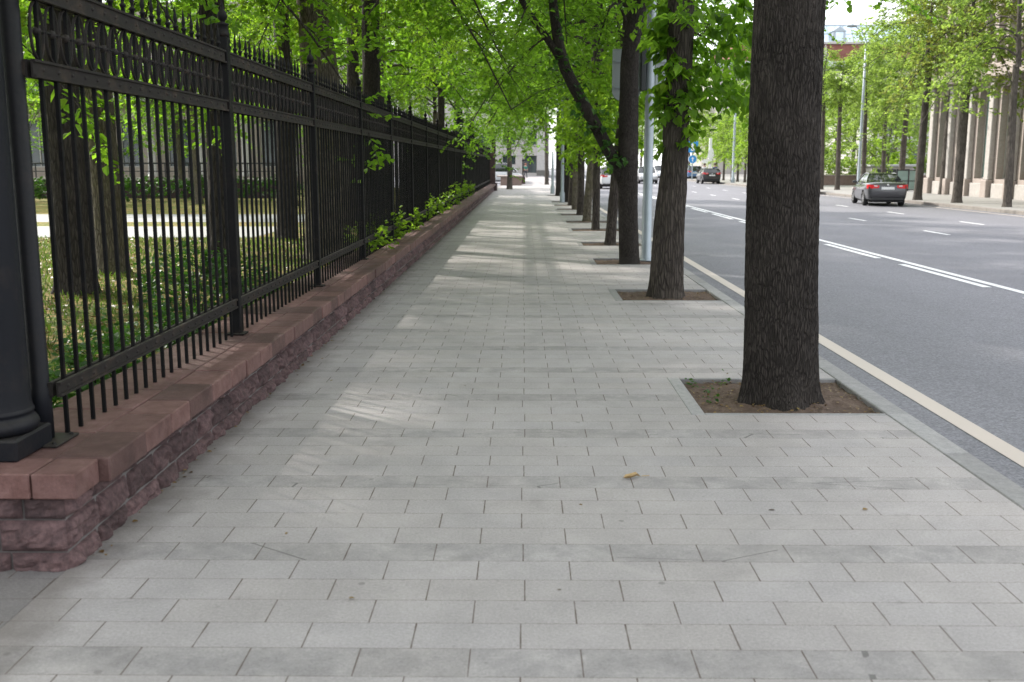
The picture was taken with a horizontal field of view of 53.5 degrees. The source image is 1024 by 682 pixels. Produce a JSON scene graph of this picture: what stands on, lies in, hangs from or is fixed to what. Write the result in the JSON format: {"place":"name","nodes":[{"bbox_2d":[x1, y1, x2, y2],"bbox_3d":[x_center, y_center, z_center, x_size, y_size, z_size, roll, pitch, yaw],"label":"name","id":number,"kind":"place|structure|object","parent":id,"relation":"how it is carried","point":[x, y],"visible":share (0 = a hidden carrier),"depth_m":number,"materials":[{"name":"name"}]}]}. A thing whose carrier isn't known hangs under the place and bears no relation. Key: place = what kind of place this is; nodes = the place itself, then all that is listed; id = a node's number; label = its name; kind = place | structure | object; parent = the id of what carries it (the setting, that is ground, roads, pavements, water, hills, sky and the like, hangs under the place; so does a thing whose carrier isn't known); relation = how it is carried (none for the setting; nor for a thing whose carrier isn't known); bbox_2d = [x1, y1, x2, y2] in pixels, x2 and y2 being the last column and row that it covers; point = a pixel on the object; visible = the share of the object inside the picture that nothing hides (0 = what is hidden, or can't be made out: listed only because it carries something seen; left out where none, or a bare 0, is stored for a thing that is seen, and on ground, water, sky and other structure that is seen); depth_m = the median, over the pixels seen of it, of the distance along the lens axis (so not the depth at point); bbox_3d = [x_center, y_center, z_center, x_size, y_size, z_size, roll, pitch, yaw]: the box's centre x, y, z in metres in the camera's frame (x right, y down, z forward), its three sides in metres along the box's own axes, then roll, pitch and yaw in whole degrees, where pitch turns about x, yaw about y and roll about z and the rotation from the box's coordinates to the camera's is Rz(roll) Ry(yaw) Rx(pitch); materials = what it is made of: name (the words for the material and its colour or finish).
{"place":"outdoors","nodes":[
{"label":"outdoors","id":0,"kind":"place"},
{"bbox_2d":[0,569,64,628],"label":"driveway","id":1,"kind":"structure","parent":0,"point":[20,591],"depth_m":4.23,"materials":[{"name":"stone"}]},
{"bbox_2d":[36,214,304,237],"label":"park path","id":2,"kind":"structure","parent":0,"point":[43,231],"depth_m":27.71,"materials":[{"name":"concrete"}]},
{"bbox_2d":[35,190,356,403],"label":"lawn","id":3,"kind":"structure","parent":0,"point":[41,206],"depth_m":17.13,"materials":[{"name":"plant"}]},
{"bbox_2d":[22,26,163,157],"bbox_3d":[-25.335,-14.457,56.947,10.529,12.552,7.510,-8,13,-40],"label":"park tree","id":4,"kind":"object","parent":3,"relation":"on","point":[39,118],"visible":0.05,"depth_m":55.81,"materials":[{"name":"green plant"}]},
{"bbox_2d":[48,326,147,404],"bbox_3d":[-2.735,0.248,6.762,0.834,0.670,0.947,0,10,1],"label":"ground plant","id":5,"kind":"object","parent":3,"relation":"on","point":[68,361],"visible":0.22,"depth_m":6.76,"materials":[{"name":"green plant"}]},
{"bbox_2d":[51,307,154,383],"bbox_3d":[-2.951,0.111,7.444,0.801,0.705,0.890,8,13,37],"label":"ground plant","id":6,"kind":"object","parent":3,"relation":"on","point":[104,336],"visible":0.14,"depth_m":7.45,"materials":[{"name":"green plant"}]},
{"bbox_2d":[19,0,287,173],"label":"park tree","id":7,"kind":"object","parent":3,"relation":"on","point":[211,5],"visible":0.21,"depth_m":10.70,"materials":[{"name":"green plant"}]},
{"bbox_2d":[32,163,275,197],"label":"terrace wall","id":8,"kind":"structure","parent":3,"relation":"on","point":[173,195],"depth_m":51.38,"materials":[{"name":"grey stone"}]},
{"bbox_2d":[125,295,204,365],"bbox_3d":[-2.744,-0.022,8.102,0.816,0.810,0.957,0,10,1],"label":"ground plant","id":9,"kind":"object","parent":3,"relation":"on","point":[163,305],"visible":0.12,"depth_m":8.11,"materials":[{"name":"green plant"}]},
{"bbox_2d":[33,175,303,201],"bbox_3d":[-25.463,-7.037,46.801,38.420,1.690,2.057,0,10,1],"label":"hedge","id":10,"kind":"object","parent":3,"relation":"on","point":[43,188],"visible":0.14,"depth_m":46.52,"materials":[{"name":"green plant"}]},
{"bbox_2d":[19,0,341,274],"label":"park tree","id":11,"kind":"object","parent":3,"relation":"on","point":[96,205],"visible":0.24,"depth_m":15.99,"materials":[{"name":"brown plant"}]},
{"bbox_2d":[113,0,268,198],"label":"park tree","id":12,"kind":"object","parent":3,"relation":"on","point":[178,152],"visible":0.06,"depth_m":50.24,"materials":[{"name":"green plant"}]},
{"bbox_2d":[26,2,360,189],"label":"park building","id":13,"kind":"structure","parent":3,"relation":"on","point":[37,155],"depth_m":67.20,"materials":[{"name":"grey stone"}]},
{"bbox_2d":[29,120,44,166],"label":"window","id":14,"kind":"structure","parent":13,"relation":"in","point":[37,155],"depth_m":67.48,"materials":[{"name":"grey glass"}]},
{"bbox_2d":[120,120,139,166],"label":"window","id":15,"kind":"structure","parent":13,"relation":"in","point":[126,159],"depth_m":67.42,"materials":[{"name":"grey glass"}]},
{"bbox_2d":[167,119,188,166],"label":"window","id":16,"kind":"structure","parent":13,"relation":"in","point":[171,160],"depth_m":67.38,"materials":[{"name":"grey glass"}]},
{"bbox_2d":[260,119,274,166],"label":"window","id":17,"kind":"structure","parent":13,"relation":"in","point":[269,136],"depth_m":67.25,"materials":[{"name":"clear glass"}]},
{"bbox_2d":[125,240,266,337],"bbox_3d":[-2.900,-0.422,9.445,1.213,1.068,1.735,0,10,1],"label":"shrub","id":18,"kind":"object","parent":3,"relation":"on","point":[153,281],"visible":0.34,"depth_m":9.19,"materials":[{"name":"green plant"}]},
{"bbox_2d":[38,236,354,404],"bbox_3d":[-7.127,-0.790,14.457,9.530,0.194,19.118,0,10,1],"label":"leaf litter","id":19,"kind":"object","parent":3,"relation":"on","point":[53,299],"visible":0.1,"depth_m":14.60,"materials":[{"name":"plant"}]},
{"bbox_2d":[114,0,303,203],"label":"park tree","id":20,"kind":"object","parent":3,"relation":"on","point":[193,153],"visible":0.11,"depth_m":42.44,"materials":[{"name":"green plant"}]},
{"bbox_2d":[22,0,401,295],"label":"park tree","id":21,"kind":"object","parent":3,"relation":"on","point":[313,45],"visible":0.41,"depth_m":13.44,"materials":[{"name":"green plant"}]},
{"bbox_2d":[219,256,286,308],"bbox_3d":[-2.780,-0.509,10.711,0.790,0.801,0.872,6,12,30],"label":"ground plant","id":22,"kind":"object","parent":3,"relation":"on","point":[253,277],"visible":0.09,"depth_m":10.65,"materials":[{"name":"green plant"}]},
{"bbox_2d":[153,0,361,151],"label":"park tree","id":23,"kind":"object","parent":3,"relation":"on","point":[238,72],"visible":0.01,"depth_m":46.20,"materials":[{"name":"green plant"}]},
{"bbox_2d":[19,0,515,237],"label":"park tree","id":24,"kind":"object","parent":3,"relation":"on","point":[285,48],"visible":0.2,"depth_m":23.19,"materials":[{"name":"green plant"}]},
{"bbox_2d":[171,0,427,209],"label":"park tree","id":25,"kind":"object","parent":3,"relation":"on","point":[371,70],"visible":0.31,"depth_m":20.72,"materials":[{"name":"green plant"}]},
{"bbox_2d":[186,0,419,205],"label":"park tree","id":26,"kind":"object","parent":3,"relation":"on","point":[344,78],"visible":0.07,"depth_m":40.20,"materials":[{"name":"green plant"}]},
{"bbox_2d":[110,0,502,278],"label":"park tree","id":27,"kind":"object","parent":3,"relation":"on","point":[207,13],"visible":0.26,"depth_m":15.19,"materials":[{"name":"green plant"}]},
{"bbox_2d":[81,0,611,262],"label":"park tree","id":28,"kind":"object","parent":3,"relation":"on","point":[307,14],"visible":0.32,"depth_m":17.88,"materials":[{"name":"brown plant"}]},
{"bbox_2d":[196,0,554,219],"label":"park tree","id":29,"kind":"object","parent":3,"relation":"on","point":[353,69],"visible":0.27,"depth_m":26.51,"materials":[{"name":"green plant"}]},
{"bbox_2d":[298,16,455,129],"bbox_3d":[-7.119,-14.847,54.174,9.384,14.274,8.955,0,10,1],"label":"park tree","id":30,"kind":"object","parent":3,"relation":"on","point":[416,91],"visible":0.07,"depth_m":52.75,"materials":[{"name":"green plant"}]},
{"bbox_2d":[230,0,524,181],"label":"park tree","id":31,"kind":"object","parent":3,"relation":"on","point":[454,94],"visible":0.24,"depth_m":32.70,"materials":[{"name":"green plant"}]},
{"bbox_2d":[290,0,519,197],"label":"park tree","id":32,"kind":"object","parent":3,"relation":"on","point":[395,69],"visible":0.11,"depth_m":40.19,"materials":[{"name":"green plant"}]},
{"bbox_2d":[344,18,486,145],"bbox_3d":[-6.289,-15.997,65.423,8.934,12.668,10.248,-4,11,-22],"label":"park tree","id":33,"kind":"object","parent":3,"relation":"on","point":[400,103],"visible":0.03,"depth_m":64.66,"materials":[{"name":"green plant"}]},
{"bbox_2d":[361,14,498,157],"bbox_3d":[-4.138,-12.875,51.412,8.798,11.341,6.648,0,10,1],"label":"park tree","id":34,"kind":"object","parent":3,"relation":"on","point":[435,112],"visible":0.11,"depth_m":51.30,"materials":[{"name":"green plant"}]},
{"bbox_2d":[340,0,550,128],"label":"park tree","id":35,"kind":"object","parent":3,"relation":"on","point":[441,110],"visible":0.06,"depth_m":45.27,"materials":[{"name":"green plant"}]},
{"bbox_2d":[392,5,516,134],"bbox_3d":[-2.631,-14.471,57.507,9.114,12.387,7.945,4,11,21],"label":"park tree","id":36,"kind":"object","parent":3,"relation":"on","point":[493,52],"visible":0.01,"depth_m":57.41,"materials":[{"name":"green plant"}]},
{"bbox_2d":[463,50,551,158],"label":"street tree","id":37,"kind":"object","parent":3,"relation":"on","point":[493,145],"visible":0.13,"depth_m":72.58,"materials":[{"name":"green plant"}]},
{"bbox_2d":[0,176,1023,681],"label":"sidewalk","id":38,"kind":"structure","parent":0,"point":[458,440],"depth_m":4.94,"materials":[{"name":"stone"}]},
{"bbox_2d":[0,184,494,571],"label":"stone wall","id":39,"kind":"structure","parent":38,"relation":"on","point":[76,501],"depth_m":5.64,"materials":[{"name":"stone"}]},
{"bbox_2d":[0,34,51,461],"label":"iron column","id":40,"kind":"structure","parent":39,"relation":"on","point":[25,432],"depth_m":4.46,"materials":[{"name":"metal"}]},
{"bbox_2d":[0,0,489,447],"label":"iron fence","id":41,"kind":"object","parent":39,"relation":"on","point":[426,167],"visible":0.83,"depth_m":6.82,"materials":[{"name":"metal"}]},
{"bbox_2d":[344,220,400,251],"bbox_3d":[-2.146,-1.503,15.176,0.742,0.628,1.681,2,10,12],"label":"bush","id":42,"kind":"object","parent":39,"relation":"on","point":[381,238],"visible":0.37,"depth_m":15.17,"materials":[{"name":"green plant"}]},
{"bbox_2d":[372,205,418,237],"bbox_3d":[-2.039,-1.977,17.606,0.823,0.722,1.676,0,10,1],"label":"bush","id":43,"kind":"object","parent":39,"relation":"on","point":[401,222],"visible":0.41,"depth_m":17.48,"materials":[{"name":"green plant"}]},
{"bbox_2d":[99,224,878,597],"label":"leaf crumbs","id":44,"kind":"object","parent":38,"relation":"on","point":[685,382],"visible":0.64,"depth_m":7.52,"materials":[{"name":"plant"}]},
{"bbox_2d":[482,94,539,188],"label":"street tree","id":45,"kind":"object","parent":38,"relation":"on","point":[509,173],"visible":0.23,"depth_m":69.17,"materials":[{"name":"green plant"}]},
{"bbox_2d":[526,94,556,184],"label":"tree","id":46,"kind":"object","parent":38,"relation":"on","point":[546,165],"visible":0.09,"depth_m":84.51,"materials":[{"name":"green plant"}]},
{"bbox_2d":[102,0,934,167],"label":"sky","id":47,"kind":"structure","parent":0,"point":[838,14],"materials":[{"name":"white"}]},
{"bbox_2d":[549,169,1023,487],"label":"road","id":48,"kind":"structure","parent":0,"point":[956,346],"depth_m":14.72,"materials":[{"name":"asphalt"}]},
{"bbox_2d":[696,168,720,183],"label":"black car","id":49,"kind":"object","parent":48,"relation":"on","point":[712,175],"visible":1,"depth_m":93.63,"materials":[{"name":"paint"}]},
{"bbox_2d":[549,178,1023,466],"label":"lane edge marking","id":50,"kind":"object","parent":48,"relation":"on","point":[1011,452],"depth_m":8.29,"materials":[{"name":"beige paint"}]},
{"bbox_2d":[585,179,1023,293],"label":"lane marking","id":51,"kind":"object","parent":48,"relation":"on","point":[977,280],"visible":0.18,"depth_m":19.05,"materials":[{"name":"white paint"}]},
{"bbox_2d":[852,173,907,205],"bbox_3d":[16.906,-7.038,46.878,2.140,1.458,4.773,2,10,10],"label":"parked sedan","id":52,"kind":"object","parent":48,"relation":"on","point":[883,187],"visible":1,"depth_m":45.02,"materials":[{"name":"paint"}]},
{"bbox_2d":[585,169,1023,210],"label":"pavement","id":53,"kind":"structure","parent":0,"point":[971,201],"depth_m":51.26,"materials":[{"name":"concrete"}]},
{"bbox_2d":[692,113,736,168],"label":"young tree","id":54,"kind":"object","parent":53,"relation":"on","point":[708,131],"visible":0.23,"depth_m":110.00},
{"bbox_2d":[705,109,738,179],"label":"young tree","id":55,"kind":"object","parent":53,"relation":"on","point":[715,139],"visible":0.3,"depth_m":105.69,"materials":[{"name":"green plant"}]},
{"bbox_2d":[707,113,747,180],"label":"young tree","id":56,"kind":"object","parent":53,"relation":"on","point":[726,125],"visible":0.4,"depth_m":101.89,"materials":[{"name":"plant"}]},
{"bbox_2d":[714,107,748,181],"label":"young tree","id":57,"kind":"object","parent":53,"relation":"on","point":[729,148],"visible":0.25,"depth_m":97.88,"materials":[{"name":"green plant"}]},
{"bbox_2d":[718,107,748,181],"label":"young tree","id":58,"kind":"object","parent":53,"relation":"on","point":[737,142],"visible":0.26,"depth_m":94.27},
{"bbox_2d":[731,112,747,166],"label":"young tree","id":59,"kind":"object","parent":53,"relation":"on","point":[741,146],"visible":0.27,"depth_m":89.03,"materials":[{"name":"green plant"}]},
{"bbox_2d":[691,24,932,173],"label":"red attic building","id":60,"kind":"structure","parent":53,"relation":"on","point":[838,32],"depth_m":164.82,"materials":[{"name":"stone"}]},
{"bbox_2d":[820,43,861,189],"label":"tree","id":61,"kind":"object","parent":53,"relation":"on","point":[834,56],"visible":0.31,"depth_m":67.81,"materials":[{"name":"green plant"}]},
{"bbox_2d":[825,95,860,173],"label":"young tree","id":62,"kind":"object","parent":53,"relation":"on","point":[831,133],"visible":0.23,"depth_m":90.31,"materials":[{"name":"green plant"}]},
{"bbox_2d":[822,54,864,189],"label":"tree","id":63,"kind":"object","parent":53,"relation":"on","point":[838,156],"visible":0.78,"depth_m":67.06,"materials":[{"name":"green plant"}]},
{"bbox_2d":[847,24,866,184],"bbox_3d":[20.511,-13.912,60.978,1.344,9.890,0.285,0,10,1],"label":"street lamp","id":64,"kind":"object","parent":53,"relation":"on","point":[861,122],"visible":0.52,"depth_m":61.01,"materials":[{"name":"metal"}]},
{"bbox_2d":[824,84,901,184],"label":"young tree","id":65,"kind":"object","parent":53,"relation":"on","point":[869,144],"visible":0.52,"depth_m":77.39,"materials":[{"name":"plant"}]},
{"bbox_2d":[827,45,907,183],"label":"tree","id":66,"kind":"object","parent":53,"relation":"on","point":[864,154],"visible":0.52,"depth_m":69.30,"materials":[{"name":"green plant"}]},
{"bbox_2d":[824,175,925,184],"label":"wall","id":67,"kind":"structure","parent":53,"relation":"on","point":[844,179],"depth_m":82.42,"materials":[{"name":"stone"}]},
{"bbox_2d":[824,155,926,174],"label":"hedge","id":68,"kind":"object","parent":53,"relation":"on","point":[849,162],"visible":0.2,"depth_m":85.79,"materials":[{"name":"plant"}]},
{"bbox_2d":[825,26,928,172],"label":"tree","id":69,"kind":"object","parent":53,"relation":"on","point":[883,158],"visible":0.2,"depth_m":73.61,"materials":[{"name":"green plant"}]},
{"bbox_2d":[824,62,930,174],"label":"white building","id":70,"kind":"structure","parent":53,"relation":"on","point":[856,156],"depth_m":129.44,"materials":[{"name":"stone"}]},
{"bbox_2d":[854,84,918,163],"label":"young tree","id":71,"kind":"object","parent":53,"relation":"on","point":[895,155],"visible":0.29,"depth_m":82.03,"materials":[{"name":"green plant"}]},
{"bbox_2d":[848,0,932,169],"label":"tree","id":72,"kind":"object","parent":53,"relation":"on","point":[902,159],"visible":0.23,"depth_m":68.97,"materials":[{"name":"green plant"}]},
{"bbox_2d":[896,169,915,190],"bbox_3d":[25.327,-10.289,64.904,1.570,1.400,0.080,0,10,1],"label":"glass screen","id":73,"kind":"object","parent":53,"relation":"on","point":[905,176],"visible":0.37,"depth_m":64.86,"materials":[{"name":"glass"}]},
{"bbox_2d":[886,94,931,163],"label":"young tree","id":74,"kind":"object","parent":53,"relation":"on","point":[913,148],"visible":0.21,"depth_m":87.50,"materials":[{"name":"plant"}]},
{"bbox_2d":[844,0,983,193],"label":"tree","id":75,"kind":"object","parent":53,"relation":"on","point":[943,161],"visible":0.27,"depth_m":57.63,"materials":[{"name":"green plant"}]},
{"bbox_2d":[823,0,1023,199],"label":"tree","id":76,"kind":"object","parent":53,"relation":"on","point":[918,184],"visible":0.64,"depth_m":48.25,"materials":[{"name":"green plant"}]},
{"bbox_2d":[879,0,1023,202],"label":"tree","id":77,"kind":"object","parent":53,"relation":"on","point":[957,192],"visible":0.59,"depth_m":44.29,"materials":[{"name":"green plant"}]},
{"bbox_2d":[880,0,1023,206],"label":"tree","id":78,"kind":"object","parent":53,"relation":"on","point":[969,57],"visible":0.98,"depth_m":40.31,"materials":[{"name":"green plant"}]},
{"bbox_2d":[923,0,1023,199],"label":"pink building","id":79,"kind":"structure","parent":53,"relation":"on","point":[985,162],"depth_m":54.13,"materials":[{"name":"stone"}]},
{"bbox_2d":[980,91,989,177],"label":"column","id":80,"kind":"structure","parent":79,"relation":"in","point":[988,98],"depth_m":54.20,"materials":[{"name":"stone"}]},
{"bbox_2d":[866,164,915,173],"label":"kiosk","id":81,"kind":"object","parent":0,"point":[869,167],"visible":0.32,"depth_m":79.51,"materials":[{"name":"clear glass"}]},
{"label":"soil","id":82,"kind":"structure","parent":0,"visible":0},
{"bbox_2d":[465,0,704,214],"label":"street tree","id":83,"kind":"object","parent":82,"relation":"on","point":[580,169],"visible":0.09,"depth_m":34.46,"materials":[{"name":"green plant"}]},
{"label":"soil","id":84,"kind":"structure","parent":0,"visible":0},
{"bbox_2d":[464,0,662,209],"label":"street tree","id":85,"kind":"object","parent":84,"relation":"on","point":[574,191],"visible":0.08,"depth_m":38.62,"materials":[{"name":"green plant"}]},
{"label":"soil","id":86,"kind":"structure","parent":0,"visible":0},
{"bbox_2d":[488,3,662,205],"bbox_3d":[2.896,-10.995,42.341,8.105,10.720,8.520,0,10,1],"label":"street tree","id":87,"kind":"object","parent":86,"relation":"on","point":[570,180],"visible":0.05,"depth_m":42.75,"materials":[{"name":"green plant"}]},
{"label":"soil","id":88,"kind":"structure","parent":0,"visible":0},
{"bbox_2d":[508,5,615,201],"bbox_3d":[2.922,-11.793,46.017,6.801,11.028,6.880,0,10,1],"label":"street tree","id":89,"kind":"object","parent":88,"relation":"on","point":[566,180],"visible":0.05,"depth_m":46.32,"materials":[{"name":"green plant"}]},
{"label":"soil","id":90,"kind":"structure","parent":0,"visible":0},
{"bbox_2d":[491,29,614,195],"bbox_3d":[2.200,-13.208,54.507,7.144,10.892,8.180,-9,14,-43],"label":"street tree","id":91,"kind":"object","parent":90,"relation":"on","point":[558,178],"visible":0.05,"depth_m":55.25,"materials":[{"name":"green plant"}]},
{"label":"ground","id":92,"kind":"structure","parent":0,"visible":0},
{"bbox_2d":[385,57,548,176],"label":"pale building","id":93,"kind":"structure","parent":92,"relation":"on","point":[536,167],"depth_m":145.52,"materials":[{"name":"stone"}]},
{"bbox_2d":[543,176,1023,509],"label":"kerb","id":94,"kind":"structure","parent":92,"relation":"on","point":[1006,487],"depth_m":7.37,"materials":[{"name":"concrete"}]},
{"bbox_2d":[567,221,606,222],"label":"soil","id":95,"kind":"structure","parent":94,"relation":"in","point":[584,222],"depth_m":30.72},
{"bbox_2d":[456,0,707,220],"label":"street tree","id":96,"kind":"object","parent":95,"relation":"on","point":[587,209],"visible":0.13,"depth_m":30.62,"materials":[{"name":"green plant"}]},
{"bbox_2d":[572,229,618,230],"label":"soil","id":97,"kind":"structure","parent":94,"relation":"in","point":[590,230],"depth_m":27.05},
{"bbox_2d":[417,0,731,229],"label":"street tree","id":98,"kind":"object","parent":97,"relation":"on","point":[583,141],"visible":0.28,"depth_m":26.39,"materials":[{"name":"green plant"}]},
{"bbox_2d":[582,243,640,245],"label":"soil","id":99,"kind":"structure","parent":94,"relation":"in","point":[594,244],"depth_m":22.25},
{"bbox_2d":[474,0,753,245],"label":"street tree","id":100,"kind":"object","parent":99,"relation":"on","point":[605,92],"visible":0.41,"depth_m":21.47,"materials":[{"name":"green plant"}]},
{"bbox_2d":[594,260,650,264],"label":"soil","id":101,"kind":"structure","parent":94,"relation":"in","point":[617,261],"depth_m":18.30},
{"bbox_2d":[353,0,837,263],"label":"street tree","id":102,"kind":"object","parent":101,"relation":"on","point":[622,165],"visible":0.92,"depth_m":17.51,"materials":[{"name":"green plant"}]},
{"bbox_2d":[612,0,666,260],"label":"sign pole","id":103,"kind":"object","parent":101,"relation":"on","point":[647,78],"visible":0.48,"depth_m":18.02,"materials":[{"name":"metal"}]},
{"bbox_2d":[617,291,716,299],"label":"soil","id":104,"kind":"structure","parent":94,"relation":"in","point":[642,295],"depth_m":13.64,"materials":[{"name":"soil"}]},
{"bbox_2d":[495,0,943,299],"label":"street tree","id":105,"kind":"object","parent":104,"relation":"on","point":[678,93],"visible":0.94,"depth_m":13.00,"materials":[{"name":"green plant"}]},
{"bbox_2d":[684,381,875,412],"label":"soil","id":106,"kind":"structure","parent":94,"relation":"in","point":[730,401],"depth_m":7.61,"materials":[{"name":"soil"}]},
{"bbox_2d":[736,0,825,411],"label":"street tree","id":107,"kind":"object","parent":106,"relation":"on","point":[780,371],"visible":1,"depth_m":7.20,"materials":[{"name":"brown plant"}]},
{"bbox_2d":[687,179,1023,214],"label":"kerb","id":108,"kind":"structure","parent":92,"relation":"on","point":[1008,211],"depth_m":43.90,"materials":[{"name":"stone"}]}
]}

